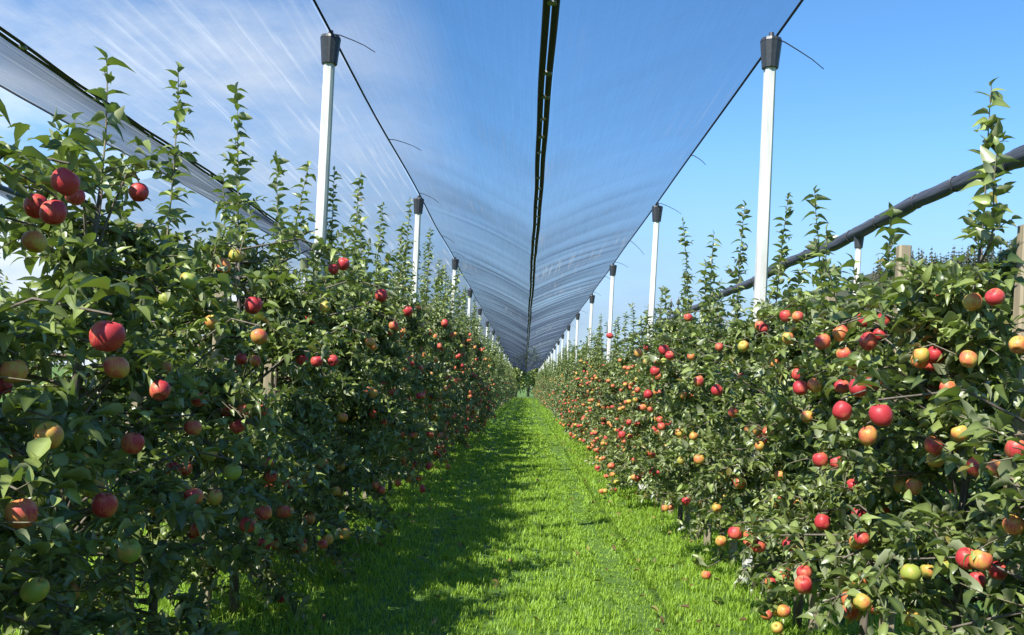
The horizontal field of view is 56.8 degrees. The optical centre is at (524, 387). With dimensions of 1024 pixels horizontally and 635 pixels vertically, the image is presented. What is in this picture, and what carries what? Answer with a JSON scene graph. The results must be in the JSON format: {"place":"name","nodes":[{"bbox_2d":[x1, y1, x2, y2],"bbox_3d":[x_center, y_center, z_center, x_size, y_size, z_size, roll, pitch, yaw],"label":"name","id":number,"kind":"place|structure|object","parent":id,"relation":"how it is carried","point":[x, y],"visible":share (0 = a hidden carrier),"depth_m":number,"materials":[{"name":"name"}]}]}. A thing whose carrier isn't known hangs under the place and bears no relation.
{"place":"outdoors","nodes":[
{"label":"outdoors","id":0,"kind":"place"},
{"bbox_2d":[0,364,1022,634],"bbox_3d":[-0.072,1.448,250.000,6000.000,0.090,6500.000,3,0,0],"label":"ground","id":1,"kind":"structure","parent":0,"point":[494,594],"depth_m":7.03,"materials":[{"name":"plant"}]},
{"bbox_2d":[0,233,37,394],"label":"apple tree","id":2,"kind":"object","parent":1,"relation":"on","point":[6,287],"visible":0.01,"depth_m":9.52,"materials":[{"name":"green plant"}]},
{"bbox_2d":[19,273,88,462],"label":"apple tree","id":3,"kind":"object","parent":1,"relation":"on","point":[53,359],"visible":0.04,"depth_m":10.43,"materials":[{"name":"green plant"}]},
{"bbox_2d":[0,99,168,634],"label":"apple tree","id":4,"kind":"object","parent":1,"relation":"on","point":[39,599],"visible":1,"depth_m":2.55,"materials":[{"name":"green plant"}]},
{"bbox_2d":[116,223,151,634],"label":"wooden stake","id":5,"kind":"object","parent":1,"relation":"on","point":[136,396],"visible":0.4,"depth_m":4.35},
{"bbox_2d":[0,46,276,634],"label":"apple tree","id":6,"kind":"object","parent":1,"relation":"on","point":[77,255],"visible":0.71,"depth_m":3.46,"materials":[{"name":"green plant"}]},
{"bbox_2d":[2,61,356,634],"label":"apple tree","id":7,"kind":"object","parent":1,"relation":"on","point":[233,399],"visible":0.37,"depth_m":4.46,"materials":[{"name":"green plant"}]},
{"bbox_2d":[199,269,227,620],"bbox_3d":[-1.809,0.429,5.487,0.071,2.294,0.068,3,0,0],"label":"wooden stake","id":8,"kind":"object","parent":1,"relation":"on","point":[215,340],"depth_m":5.46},
{"bbox_2d":[124,81,393,623],"bbox_3d":[-1.625,-0.218,5.644,1.481,3.260,1.644,3,0,27],"label":"apple tree","id":9,"kind":"object","parent":1,"relation":"on","point":[283,353],"visible":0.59,"depth_m":5.61,"materials":[{"name":"green plant"}]},
{"bbox_2d":[253,317,274,580],"bbox_3d":[-1.808,0.416,6.597,0.071,2.294,0.068,3,0,0],"label":"wooden stake","id":10,"kind":"object","parent":1,"relation":"on","point":[269,377],"depth_m":6.57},
{"bbox_2d":[160,151,409,580],"bbox_3d":[-1.715,-0.151,6.705,1.637,3.093,1.663,3,0,0],"label":"apple tree","id":11,"kind":"object","parent":1,"relation":"on","point":[300,405],"visible":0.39,"depth_m":6.67,"materials":[{"name":"green plant"}]},
{"bbox_2d":[303,257,308,290],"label":"orchard post","id":12,"kind":"object","parent":1,"relation":"on","point":[306,261],"visible":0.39,"depth_m":22.15,"materials":[{"name":"white concrete"}]},
{"bbox_2d":[0,86,272,236],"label":"support cable","id":13,"kind":"object","parent":12,"relation":"attached to","point":[85,133],"visible":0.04,"depth_m":10.23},
{"bbox_2d":[0,179,312,289],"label":"hail net","id":14,"kind":"object","parent":13,"relation":"hanging from","point":[2,193],"depth_m":15.42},
{"bbox_2d":[0,185,236,278],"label":"rolled net","id":15,"kind":"object","parent":14,"relation":"attached to","point":[7,189],"visible":0.01,"depth_m":15.75,"materials":[{"name":"fabric"}]},
{"bbox_2d":[0,26,505,356],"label":"hail net","id":16,"kind":"object","parent":13,"relation":"hanging from","point":[47,86],"visible":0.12,"depth_m":9.87,"materials":[{"name":"fabric"}]},
{"bbox_2d":[303,30,340,548],"bbox_3d":[-1.687,-0.723,7.708,0.162,4.375,0.162,3,0,3],"label":"orchard post","id":17,"kind":"object","parent":1,"relation":"on","point":[330,45],"visible":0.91,"depth_m":7.67,"materials":[{"name":"white concrete"}]},
{"bbox_2d":[277,165,424,545],"bbox_3d":[-1.593,-0.214,7.790,1.495,3.207,1.690,3,0,0],"label":"apple tree","id":18,"kind":"object","parent":1,"relation":"on","point":[347,355],"visible":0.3,"depth_m":7.69,"materials":[{"name":"green plant"}]},
{"bbox_2d":[282,212,438,515],"bbox_3d":[-1.635,-0.145,8.950,1.645,3.062,1.591,3,0,-32],"label":"apple tree","id":19,"kind":"object","parent":1,"relation":"on","point":[384,361],"visible":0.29,"depth_m":8.98,"materials":[{"name":"green plant"}]},
{"bbox_2d":[325,172,434,503],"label":"apple tree","id":20,"kind":"object","parent":1,"relation":"on","point":[410,478],"visible":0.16,"depth_m":9.99,"materials":[{"name":"green plant"}]},
{"bbox_2d":[350,202,447,499],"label":"apple tree","id":21,"kind":"object","parent":1,"relation":"on","point":[420,368],"visible":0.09,"depth_m":11.17,"materials":[{"name":"green plant"}]},
{"bbox_2d":[374,222,455,480],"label":"apple tree","id":22,"kind":"object","parent":1,"relation":"on","point":[439,458],"visible":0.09,"depth_m":13.36,"materials":[{"name":"green plant"}]},
{"bbox_2d":[412,195,423,301],"bbox_3d":[-1.699,-0.723,14.353,0.162,4.375,0.162,2,0,-1],"label":"orchard post","id":23,"kind":"object","parent":1,"relation":"on","point":[418,201],"visible":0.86,"depth_m":14.31,"materials":[{"name":"white concrete"}]},
{"bbox_2d":[384,198,456,492],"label":"apple tree","id":24,"kind":"object","parent":1,"relation":"on","point":[419,329],"visible":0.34,"depth_m":12.24,"materials":[{"name":"green plant"}]},
{"bbox_2d":[407,242,472,461],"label":"apple tree","id":25,"kind":"object","parent":1,"relation":"on","point":[442,430],"visible":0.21,"depth_m":14.35,"materials":[{"name":"green plant"}]},
{"bbox_2d":[418,242,467,436],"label":"apple tree","id":26,"kind":"object","parent":1,"relation":"on","point":[461,419],"visible":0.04,"depth_m":16.65,"materials":[{"name":"green plant"}]},
{"bbox_2d":[417,227,477,462],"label":"apple tree","id":27,"kind":"object","parent":1,"relation":"on","point":[449,421],"visible":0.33,"depth_m":15.52,"materials":[{"name":"green plant"}]},
{"bbox_2d":[448,259,458,391],"bbox_3d":[-1.668,-0.722,21.052,0.162,4.375,0.162,3,-1,-1],"label":"orchard post","id":28,"kind":"object","parent":1,"relation":"on","point":[455,262],"visible":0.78,"depth_m":21.04,"materials":[{"name":"white concrete"}]},
{"bbox_2d":[434,258,476,453],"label":"apple tree","id":29,"kind":"object","parent":1,"relation":"on","point":[448,339],"visible":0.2,"depth_m":17.66,"materials":[{"name":"green plant"}]},
{"bbox_2d":[440,264,477,447],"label":"apple tree","id":30,"kind":"object","parent":1,"relation":"on","point":[471,384],"visible":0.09,"depth_m":20.10,"materials":[{"name":"green plant"}]},
{"bbox_2d":[440,275,479,437],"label":"apple tree","id":31,"kind":"object","parent":1,"relation":"on","point":[469,370],"visible":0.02,"depth_m":21.16,"materials":[{"name":"green plant"}]},
{"bbox_2d":[440,279,482,449],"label":"apple tree","id":32,"kind":"object","parent":1,"relation":"on","point":[461,338],"visible":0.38,"depth_m":19.06,"materials":[{"name":"green plant"}]},
{"bbox_2d":[445,285,481,397],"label":"apple tree","id":33,"kind":"object","parent":1,"relation":"on","point":[477,391],"visible":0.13,"depth_m":24.45,"materials":[{"name":"green plant"}]},
{"bbox_2d":[447,289,482,442],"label":"apple tree","id":34,"kind":"object","parent":1,"relation":"on","point":[472,375],"visible":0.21,"depth_m":22.20,"materials":[{"name":"green plant"}]},
{"bbox_2d":[454,281,485,425],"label":"apple tree","id":35,"kind":"object","parent":1,"relation":"on","point":[470,365],"visible":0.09,"depth_m":23.34,"materials":[{"name":"green plant"}]},
{"bbox_2d":[467,289,472,330],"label":"orchard post","id":36,"kind":"object","parent":1,"relation":"on","point":[470,292],"visible":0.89,"depth_m":27.64,"materials":[{"name":"white concrete"}]},
{"bbox_2d":[463,293,493,431],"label":"apple tree","id":37,"kind":"object","parent":1,"relation":"on","point":[481,387],"visible":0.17,"depth_m":25.61,"materials":[{"name":"green plant"}]},
{"bbox_2d":[464,303,495,434],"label":"apple tree","id":38,"kind":"object","parent":1,"relation":"on","point":[479,355],"visible":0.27,"depth_m":26.72,"materials":[{"name":"green plant"}]},
{"bbox_2d":[471,298,495,423],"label":"apple tree","id":39,"kind":"object","parent":1,"relation":"on","point":[488,380],"visible":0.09,"depth_m":27.86,"materials":[{"name":"green plant"}]},
{"bbox_2d":[475,313,496,420],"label":"apple tree","id":40,"kind":"object","parent":1,"relation":"on","point":[488,395],"visible":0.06,"depth_m":29.96,"materials":[{"name":"green plant"}]},
{"bbox_2d":[479,327,494,416],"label":"apple tree","id":41,"kind":"object","parent":1,"relation":"on","point":[483,355],"visible":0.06,"depth_m":33.26,"materials":[{"name":"green plant"}]},
{"bbox_2d":[483,337,492,391],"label":"apple tree","id":42,"kind":"object","parent":1,"relation":"on","point":[485,351],"visible":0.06,"depth_m":35.50,"materials":[{"name":"green plant"}]},
{"bbox_2d":[482,333,496,412],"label":"apple tree","id":43,"kind":"object","parent":1,"relation":"on","point":[490,371],"visible":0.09,"depth_m":37.91,"materials":[{"name":"green plant"}]},
{"bbox_2d":[484,324,503,413],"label":"apple tree","id":44,"kind":"object","parent":1,"relation":"on","point":[492,353],"visible":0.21,"depth_m":36.64,"materials":[{"name":"green plant"}]},
{"bbox_2d":[489,336,500,411],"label":"apple tree","id":45,"kind":"object","parent":1,"relation":"on","point":[495,360],"visible":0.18,"depth_m":42.30,"materials":[{"name":"green plant"}]},
{"bbox_2d":[485,349,504,418],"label":"apple tree","id":46,"kind":"object","parent":1,"relation":"on","point":[494,408],"visible":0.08,"depth_m":41.09,"materials":[{"name":"green plant"}]},
{"bbox_2d":[489,341,501,411],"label":"apple tree","id":47,"kind":"object","parent":1,"relation":"on","point":[496,381],"visible":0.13,"depth_m":43.35,"materials":[{"name":"green plant"}]},
{"bbox_2d":[492,339,503,406],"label":"apple tree","id":48,"kind":"object","parent":1,"relation":"on","point":[498,369],"visible":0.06,"depth_m":46.80,"materials":[{"name":"green plant"}]},
{"bbox_2d":[500,347,509,399],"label":"apple tree","id":49,"kind":"object","parent":1,"relation":"on","point":[507,380],"visible":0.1,"depth_m":61.05,"materials":[{"name":"green plant"}]},
{"bbox_2d":[238,433,783,634],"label":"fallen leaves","id":50,"kind":"object","parent":1,"relation":"on","point":[510,559],"visible":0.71,"depth_m":8.10,"materials":[{"name":"green plant"}]},
{"bbox_2d":[514,367,536,396],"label":"broadleaf tree","id":51,"kind":"object","parent":1,"relation":"on","point":[519,376],"visible":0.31,"depth_m":132.92,"materials":[{"name":"green plant"}]},
{"bbox_2d":[519,370,536,396],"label":"broadleaf tree","id":52,"kind":"object","parent":1,"relation":"on","point":[528,388],"visible":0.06,"depth_m":151.82,"materials":[{"name":"green plant"}]},
{"bbox_2d":[522,354,552,388],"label":"broadleaf tree","id":53,"kind":"object","parent":1,"relation":"on","point":[533,375],"visible":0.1,"depth_m":137.04,"materials":[{"name":"green plant"}]},
{"bbox_2d":[541,359,552,404],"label":"apple tree","id":54,"kind":"object","parent":1,"relation":"on","point":[548,375],"visible":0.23,"depth_m":60.03,"materials":[{"name":"green plant"}]},
{"bbox_2d":[542,358,559,411],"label":"apple tree","id":55,"kind":"object","parent":1,"relation":"on","point":[551,383],"visible":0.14,"depth_m":48.64,"materials":[{"name":"green plant"}]},
{"bbox_2d":[547,347,563,409],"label":"apple tree","id":56,"kind":"object","parent":1,"relation":"on","point":[556,368],"visible":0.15,"depth_m":43.96,"materials":[{"name":"green plant"}]},
{"bbox_2d":[546,340,571,412],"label":"apple tree","id":57,"kind":"object","parent":1,"relation":"on","point":[559,387],"visible":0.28,"depth_m":40.38,"materials":[{"name":"green plant"}]},
{"bbox_2d":[550,347,569,410],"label":"apple tree","id":58,"kind":"object","parent":1,"relation":"on","point":[559,364],"visible":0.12,"depth_m":42.87,"materials":[{"name":"green plant"}]},
{"bbox_2d":[552,345,577,420],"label":"apple tree","id":59,"kind":"object","parent":1,"relation":"on","point":[568,370],"visible":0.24,"depth_m":33.50,"materials":[{"name":"green plant"}]},
{"bbox_2d":[552,344,579,418],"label":"apple tree","id":60,"kind":"object","parent":1,"relation":"on","point":[562,382],"visible":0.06,"depth_m":37.19,"materials":[{"name":"green plant"}]},
{"bbox_2d":[557,342,578,417],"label":"apple tree","id":61,"kind":"object","parent":1,"relation":"on","point":[566,360],"visible":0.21,"depth_m":34.81,"materials":[{"name":"green plant"}]},
{"bbox_2d":[567,325,570,358],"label":"orchard post","id":62,"kind":"object","parent":1,"relation":"on","point":[568,328],"visible":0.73,"depth_m":40.91,"materials":[{"name":"white concrete"}]},
{"bbox_2d":[558,336,587,420],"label":"apple tree","id":63,"kind":"object","parent":1,"relation":"on","point":[586,344],"visible":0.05,"depth_m":30.04,"materials":[{"name":"green plant"}]},
{"bbox_2d":[559,343,587,432],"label":"apple tree","id":64,"kind":"object","parent":1,"relation":"on","point":[572,387],"visible":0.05,"depth_m":28.91,"materials":[{"name":"green plant"}]},
{"bbox_2d":[557,327,596,431],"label":"apple tree","id":65,"kind":"object","parent":1,"relation":"on","point":[582,367],"visible":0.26,"depth_m":26.72,"materials":[{"name":"green plant"}]},
{"bbox_2d":[575,313,579,362],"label":"orchard post","id":66,"kind":"object","parent":1,"relation":"on","point":[577,323],"visible":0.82,"depth_m":34.17,"materials":[{"name":"white concrete"}]},
{"bbox_2d":[570,340,585,358],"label":"broadleaf tree","id":67,"kind":"object","parent":1,"relation":"on","point":[580,353],"visible":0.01,"depth_m":145.47,"materials":[{"name":"green plant"}]},
{"bbox_2d":[562,331,594,434],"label":"apple tree","id":68,"kind":"object","parent":1,"relation":"on","point":[575,370],"visible":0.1,"depth_m":27.84,"materials":[{"name":"green plant"}]},
{"bbox_2d":[561,314,602,442],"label":"apple tree","id":69,"kind":"object","parent":1,"relation":"on","point":[567,415],"visible":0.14,"depth_m":24.34,"materials":[{"name":"green plant"}]},
{"bbox_2d":[564,332,606,443],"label":"apple tree","id":70,"kind":"object","parent":1,"relation":"on","point":[583,377],"visible":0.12,"depth_m":25.59,"materials":[{"name":"green plant"}]},
{"bbox_2d":[584,294,594,437],"bbox_3d":[1.842,-0.546,27.503,0.162,4.375,0.162,3,-1,-6],"label":"orchard post","id":71,"kind":"object","parent":1,"relation":"on","point":[592,297],"visible":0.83,"depth_m":27.48,"materials":[{"name":"white concrete"}]},
{"bbox_2d":[567,325,618,438],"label":"apple tree","id":72,"kind":"object","parent":1,"relation":"on","point":[591,377],"visible":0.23,"depth_m":22.11,"materials":[{"name":"green plant"}]},
{"bbox_2d":[568,325,618,416],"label":"apple tree","id":73,"kind":"object","parent":1,"relation":"on","point":[579,398],"visible":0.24,"depth_m":23.20,"materials":[{"name":"green plant"}]},
{"bbox_2d":[572,321,625,441],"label":"apple tree","id":74,"kind":"object","parent":1,"relation":"on","point":[581,430],"visible":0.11,"depth_m":20.90,"materials":[{"name":"green plant"}]},
{"bbox_2d":[574,312,628,458],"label":"apple tree","id":75,"kind":"object","parent":1,"relation":"on","point":[611,366],"visible":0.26,"depth_m":17.61,"materials":[{"name":"green plant"}]},
{"bbox_2d":[581,320,639,449],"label":"apple tree","id":76,"kind":"object","parent":1,"relation":"on","point":[594,385],"visible":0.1,"depth_m":19.77,"materials":[{"name":"green plant"}]},
{"bbox_2d":[605,264,616,382],"bbox_3d":[1.831,-0.547,20.765,0.162,4.375,0.162,3,0,-1],"label":"orchard post","id":77,"kind":"object","parent":1,"relation":"on","point":[613,267],"visible":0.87,"depth_m":20.73,"materials":[{"name":"white concrete"}]},
{"bbox_2d":[553,0,823,347],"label":"support cable","id":78,"kind":"object","parent":77,"relation":"attached to","point":[759,59],"visible":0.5,"depth_m":9.23,"materials":[{"name":"metal"}]},
{"bbox_2d":[581,316,640,449],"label":"apple tree","id":79,"kind":"object","parent":1,"relation":"on","point":[602,413],"visible":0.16,"depth_m":18.59,"materials":[{"name":"green plant"}]},
{"bbox_2d":[582,302,645,460],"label":"apple tree","id":80,"kind":"object","parent":1,"relation":"on","point":[612,383],"visible":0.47,"depth_m":16.34,"materials":[{"name":"green plant"}]},
{"bbox_2d":[588,305,658,467],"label":"apple tree","id":81,"kind":"object","parent":1,"relation":"on","point":[608,433],"visible":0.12,"depth_m":15.06,"materials":[{"name":"green plant"}]},
{"bbox_2d":[584,286,684,496],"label":"apple tree","id":82,"kind":"object","parent":1,"relation":"on","point":[621,409],"visible":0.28,"depth_m":12.86,"materials":[{"name":"green plant"}]},
{"bbox_2d":[592,308,680,477],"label":"apple tree","id":83,"kind":"object","parent":1,"relation":"on","point":[603,444],"visible":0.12,"depth_m":13.97,"materials":[{"name":"green plant"}]},
{"bbox_2d":[638,203,662,492],"bbox_3d":[1.843,-0.546,14.028,0.162,4.375,0.162,3,0,2],"label":"orchard post","id":84,"kind":"object","parent":1,"relation":"on","point":[657,209],"visible":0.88,"depth_m":13.98,"materials":[{"name":"white concrete"}]},
{"bbox_2d":[598,277,703,512],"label":"apple tree","id":85,"kind":"object","parent":1,"relation":"on","point":[633,457],"visible":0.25,"depth_m":11.85,"materials":[{"name":"green plant"}]},
{"bbox_2d":[618,217,728,522],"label":"apple tree","id":86,"kind":"object","parent":1,"relation":"on","point":[670,325],"visible":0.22,"depth_m":10.65,"materials":[{"name":"green plant"}]},
{"bbox_2d":[624,231,747,541],"bbox_3d":[1.821,0.004,9.432,1.579,3.199,1.693,3,0,0],"label":"apple tree","id":87,"kind":"object","parent":1,"relation":"on","point":[658,438],"visible":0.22,"depth_m":9.50,"materials":[{"name":"green plant"}]},
{"bbox_2d":[684,406,694,524],"bbox_3d":[1.845,0.631,10.487,0.071,2.294,0.068,3,0,0],"label":"wooden stake","id":88,"kind":"object","parent":1,"relation":"on","point":[686,517],"depth_m":10.46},
{"bbox_2d":[703,350,715,544],"bbox_3d":[1.838,0.650,9.331,0.065,2.244,0.081,3,0,0],"label":"wooden stake","id":89,"kind":"object","parent":1,"relation":"on","point":[707,536],"depth_m":9.31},
{"bbox_2d":[637,200,787,562],"bbox_3d":[1.733,-0.010,8.245,1.550,3.212,1.677,3,0,0],"label":"apple tree","id":90,"kind":"object","parent":1,"relation":"on","point":[680,392],"visible":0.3,"depth_m":8.18,"materials":[{"name":"green plant"}]},
{"bbox_2d":[729,322,744,564],"bbox_3d":[1.838,0.596,8.190,0.071,2.344,0.062,3,0,0],"label":"wooden stake","id":91,"kind":"object","parent":1,"relation":"on","point":[732,545],"visible":0.1,"depth_m":8.16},
{"bbox_2d":[656,192,843,589],"bbox_3d":[1.816,0.063,7.053,1.598,3.067,1.693,3,0,0],"label":"apple tree","id":92,"kind":"object","parent":1,"relation":"on","point":[693,432],"visible":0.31,"depth_m":7.13,"materials":[{"name":"green plant"}]},
{"bbox_2d":[742,32,781,584],"bbox_3d":[1.811,-0.548,7.309,0.162,4.375,0.162,2,0,-5],"label":"orchard post","id":93,"kind":"object","parent":1,"relation":"on","point":[770,45],"visible":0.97,"depth_m":7.26,"materials":[{"name":"white concrete"}]},
{"bbox_2d":[672,185,918,630],"bbox_3d":[1.743,0.164,5.918,1.498,2.854,1.534,3,0,-12],"label":"apple tree","id":94,"kind":"object","parent":1,"relation":"on","point":[743,470],"visible":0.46,"depth_m":5.86,"materials":[{"name":"green plant"}]},
{"bbox_2d":[808,292,836,634],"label":"wooden stake","id":95,"kind":"object","parent":1,"relation":"on","point":[811,602],"depth_m":5.86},
{"bbox_2d":[853,237,863,294],"bbox_3d":[5.354,-0.370,15.497,0.162,4.375,0.162,3,0,1],"label":"orchard post","id":96,"kind":"object","parent":1,"relation":"on","point":[858,244],"visible":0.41,"depth_m":15.45,"materials":[{"name":"white concrete"}]},
{"bbox_2d":[720,202,997,634],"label":"apple tree","id":97,"kind":"object","parent":1,"relation":"on","point":[786,508],"visible":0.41,"depth_m":4.71,"materials":[{"name":"green plant"}]},
{"bbox_2d":[753,76,1023,634],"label":"apple tree","id":98,"kind":"object","parent":1,"relation":"on","point":[953,347],"visible":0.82,"depth_m":3.58,"materials":[{"name":"green plant"}]},
{"bbox_2d":[878,245,911,634],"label":"wooden stake","id":99,"kind":"object","parent":1,"relation":"on","point":[904,249],"visible":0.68,"depth_m":4.71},
{"bbox_2d":[831,304,1023,634],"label":"apple tree","id":100,"kind":"object","parent":1,"relation":"on","point":[1008,509],"visible":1,"depth_m":2.81,"materials":[{"name":"green plant"}]},
{"bbox_2d":[996,224,1023,633],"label":"wooden stake","id":101,"kind":"object","parent":1,"relation":"on","point":[1018,302],"visible":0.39,"depth_m":3.55,"materials":[{"name":"wood"}]},
{"bbox_2d":[0,0,1023,387],"label":"sky","id":102,"kind":"structure","parent":0,"point":[637,85],"materials":[{"name":"blue"}]},
{"bbox_2d":[769,264,1013,381],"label":"hill","id":103,"kind":"structure","parent":0,"point":[844,293],"depth_m":454.05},
{"bbox_2d":[841,239,1016,381],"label":"forest","id":104,"kind":"object","parent":103,"relation":"on","point":[877,274],"visible":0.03,"depth_m":418.60,"materials":[{"name":"green plant"}]},
{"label":"orchard post","id":105,"kind":"object","parent":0,"visible":0},
{"bbox_2d":[578,145,1023,362],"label":"rolled net","id":106,"kind":"object","parent":105,"relation":"attached to","point":[914,202],"visible":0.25,"depth_m":13.68,"materials":[{"name":"fabric"}]},
{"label":"orchard post","id":107,"kind":"object","parent":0,"visible":0},
{"bbox_2d":[313,0,510,361],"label":"support cable","id":108,"kind":"object","parent":107,"relation":"attached to","point":[340,50],"visible":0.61,"depth_m":9.59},
{"bbox_2d":[404,0,648,371],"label":"hail net","id":109,"kind":"object","parent":108,"relation":"hanging from","point":[509,317],"visible":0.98,"depth_m":17.84,"materials":[{"name":"fabric"}]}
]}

